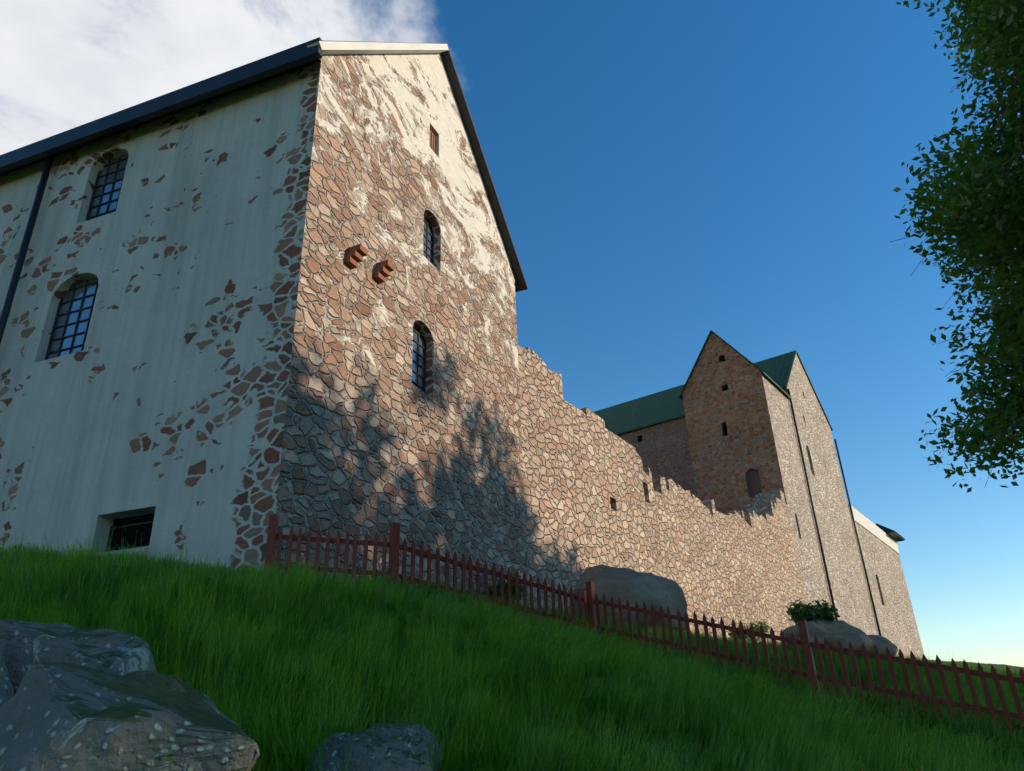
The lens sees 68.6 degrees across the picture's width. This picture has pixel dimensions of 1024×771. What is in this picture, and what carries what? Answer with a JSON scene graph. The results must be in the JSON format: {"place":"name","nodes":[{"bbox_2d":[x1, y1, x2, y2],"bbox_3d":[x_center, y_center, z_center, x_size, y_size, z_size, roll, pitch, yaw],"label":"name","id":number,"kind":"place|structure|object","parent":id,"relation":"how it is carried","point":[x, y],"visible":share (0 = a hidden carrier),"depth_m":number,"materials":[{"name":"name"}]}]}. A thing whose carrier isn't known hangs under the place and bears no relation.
{"place":"outdoors","nodes":[
{"label":"outdoors","id":0,"kind":"place"},
{"bbox_2d":[0,511,1023,770],"bbox_3d":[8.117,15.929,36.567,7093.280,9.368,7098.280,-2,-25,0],"label":"terrain","id":1,"kind":"structure","parent":0,"point":[284,669],"depth_m":6.78,"materials":[{"name":"green plant"}]},
{"bbox_2d":[0,643,13,707],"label":"rock","id":2,"kind":"object","parent":1,"relation":"on","point":[6,689],"visible":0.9,"depth_m":4.02,"materials":[{"name":"grey stone"}]},
{"bbox_2d":[0,619,156,694],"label":"rock","id":3,"kind":"object","parent":1,"relation":"on","point":[25,645],"visible":0.2,"depth_m":4.45,"materials":[{"name":"grey stone"}]},
{"bbox_2d":[0,662,259,770],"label":"rock","id":4,"kind":"object","parent":1,"relation":"on","point":[59,716],"visible":0.98,"depth_m":3.21,"materials":[{"name":"grey stone"}]},
{"bbox_2d":[0,53,528,605],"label":"building","id":5,"kind":"structure","parent":1,"relation":"on","point":[232,375],"depth_m":17.96,"materials":[{"name":"paint"}]},
{"bbox_2d":[45,278,97,359],"bbox_3d":[-10.762,-1.650,18.590,1.550,2.350,0.050,-11,-26,18],"label":"window","id":6,"kind":"structure","parent":5,"relation":"attached to","point":[69,332],"depth_m":18.66,"materials":[{"name":"blue glass"}]},
{"bbox_2d":[85,155,128,220],"bbox_3d":[-10.808,-5.313,20.261,1.350,2.300,0.050,-11,-26,18],"label":"upper window","id":7,"kind":"structure","parent":5,"relation":"attached to","point":[107,189],"depth_m":20.36,"materials":[{"name":"blue glass"}]},
{"bbox_2d":[106,513,154,550],"bbox_3d":[-7.664,3.041,15.350,1.500,0.800,0.050,-11,-26,18],"label":"cellar window","id":8,"kind":"structure","parent":5,"relation":"on","point":[132,536],"depth_m":15.46,"materials":[{"name":"black glass"}]},
{"bbox_2d":[0,37,322,344],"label":"gutter","id":9,"kind":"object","parent":5,"relation":"attached to","point":[291,59],"depth_m":19.65,"materials":[{"name":"black metal"}]},
{"bbox_2d":[345,244,394,282],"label":"corbels","id":10,"kind":"object","parent":5,"relation":"attached to","point":[355,254],"visible":1,"depth_m":18.11,"materials":[{"name":"brick"}]},
{"bbox_2d":[307,41,448,53],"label":"roof trim","id":11,"kind":"structure","parent":5,"relation":"attached to","point":[331,47],"depth_m":21.05,"materials":[{"name":"white paint"}]},
{"bbox_2d":[412,325,425,391],"bbox_3d":[-2.667,-0.741,20.553,0.050,2.100,1.100,-13,-27,22],"label":"window","id":12,"kind":"structure","parent":5,"relation":"attached to","point":[419,364],"depth_m":20.79,"materials":[{"name":"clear glass"}]},
{"bbox_2d":[322,40,527,291],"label":"roof","id":13,"kind":"structure","parent":5,"relation":"on","point":[465,114],"depth_m":27.37,"materials":[{"name":"black metal"}]},
{"bbox_2d":[423,216,433,263],"bbox_3d":[-2.644,-4.374,22.648,0.050,1.850,1.000,-13,-27,22],"label":"window","id":14,"kind":"structure","parent":5,"relation":"attached to","point":[428,247],"depth_m":22.93,"materials":[{"name":"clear glass"}]},
{"bbox_2d":[429,129,435,153],"bbox_3d":[-2.608,-7.899,24.267,0.020,1.000,0.600,-13,-27,22],"label":"window shutter","id":15,"kind":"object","parent":5,"relation":"attached to","point":[432,142],"depth_m":24.39,"materials":[{"name":"brown wood"}]},
{"bbox_2d":[303,722,441,770],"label":"rock","id":16,"kind":"object","parent":1,"relation":"on","point":[409,752],"visible":0.89,"depth_m":4.02,"materials":[{"name":"grey stone"}]},
{"bbox_2d":[482,573,522,602],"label":"fine bush leaves","id":17,"kind":"object","parent":1,"relation":"on","point":[490,592],"visible":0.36,"depth_m":20.73,"materials":[{"name":"green plant"}]},
{"bbox_2d":[568,565,686,631],"bbox_3d":[3.229,6.094,21.258,3.380,2.081,2.806,-2,-25,0],"label":"boulder","id":18,"kind":"object","parent":1,"relation":"on","point":[634,586],"visible":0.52,"depth_m":20.41,"materials":[{"name":"grey stone"}]},
{"bbox_2d":[264,514,1023,736],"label":"fence","id":19,"kind":"object","parent":1,"relation":"on","point":[591,600],"visible":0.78,"depth_m":13.29,"materials":[{"name":"paint"}]},
{"bbox_2d":[518,346,805,644],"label":"curtain wall","id":20,"kind":"structure","parent":1,"relation":"on","point":[595,493],"depth_m":31.23,"materials":[{"name":"stone"}]},
{"bbox_2d":[617,354,877,634],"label":"wing","id":21,"kind":"structure","parent":1,"relation":"on","point":[662,449],"depth_m":62.78,"materials":[{"name":"beige stone"}]},
{"bbox_2d":[593,350,832,434],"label":"wing roof","id":22,"kind":"structure","parent":21,"relation":"on","point":[652,409],"depth_m":68.78,"materials":[{"name":"green metal"}]},
{"bbox_2d":[728,621,769,641],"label":"fine bush leaves","id":23,"kind":"object","parent":1,"relation":"on","point":[756,628],"visible":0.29,"depth_m":31.09,"materials":[{"name":"green plant"}]},
{"bbox_2d":[682,333,834,620],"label":"tower","id":24,"kind":"structure","parent":1,"relation":"on","point":[750,407],"depth_m":55.02,"materials":[{"name":"red stone"}]},
{"bbox_2d":[723,423,727,435],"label":"slit window","id":25,"kind":"structure","parent":24,"relation":"attached to","point":[725,429],"depth_m":55.98,"materials":[{"name":"black"}]},
{"bbox_2d":[679,330,791,399],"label":"tower roof","id":26,"kind":"structure","parent":24,"relation":"on","point":[692,370],"depth_m":58.67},
{"bbox_2d":[746,469,762,496],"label":"door","id":27,"kind":"structure","parent":24,"relation":"attached to","point":[753,481],"depth_m":53.15,"materials":[{"name":"brown wood"}]},
{"bbox_2d":[787,389,881,635],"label":"pipes","id":28,"kind":"object","parent":24,"relation":"attached to","point":[817,527],"visible":0.65,"depth_m":58.90,"materials":[{"name":"black metal"}]},
{"bbox_2d":[798,604,826,620],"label":"bush branches","id":29,"kind":"object","parent":1,"relation":"on","point":[811,614],"visible":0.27,"depth_m":18.92,"materials":[{"name":"brown plant"}]},
{"bbox_2d":[783,620,874,654],"bbox_3d":[7.925,6.398,18.916,2.197,0.921,1.689,-2,-25,0],"label":"boulder","id":30,"kind":"object","parent":1,"relation":"on","point":[843,632],"visible":0.44,"depth_m":18.43,"materials":[{"name":"grey stone"}]},
{"bbox_2d":[786,599,839,624],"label":"fine bush leaves","id":31,"kind":"object","parent":30,"relation":"on","point":[818,608],"visible":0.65,"depth_m":19.11,"materials":[{"name":"green plant"}]},
{"bbox_2d":[862,635,897,656],"bbox_3d":[9.326,6.947,19.746,1.590,0.712,1.470,-2,-25,0],"label":"boulder","id":32,"kind":"object","parent":1,"relation":"on","point":[881,643],"visible":0.16,"depth_m":19.26,"materials":[{"name":"grey stone"}]},
{"bbox_2d":[851,518,923,658],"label":"wall","id":33,"kind":"structure","parent":1,"relation":"on","point":[892,601],"depth_m":69.63,"materials":[{"name":"grey stone"}]},
{"bbox_2d":[848,503,899,553],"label":"band","id":34,"kind":"object","parent":33,"relation":"attached to","point":[862,520],"visible":1,"depth_m":71.94,"materials":[{"name":"white paint"}]},
{"bbox_2d":[875,523,904,541],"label":"roof","id":35,"kind":"structure","parent":33,"relation":"on","point":[895,535],"depth_m":77.30,"materials":[{"name":"black metal"}]},
{"bbox_2d":[891,0,1023,487],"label":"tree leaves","id":36,"kind":"object","parent":1,"relation":"on","point":[1006,163],"visible":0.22,"depth_m":8.83,"materials":[{"name":"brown plant"}]},
{"bbox_2d":[893,0,1023,492],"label":"fine tree leaves","id":37,"kind":"object","parent":36,"relation":"attached to","point":[957,200],"visible":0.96,"depth_m":8.68,"materials":[{"name":"green plant"}]},
{"bbox_2d":[1013,58,1023,333],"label":"coarse tree leaves","id":38,"kind":"object","parent":36,"relation":"attached to","point":[1020,327],"visible":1,"depth_m":7.72,"materials":[{"name":"green plant"}]},
{"bbox_2d":[0,0,1023,666],"label":"sky","id":39,"kind":"structure","parent":0,"point":[666,174],"materials":[{"name":"blue"}]}
]}

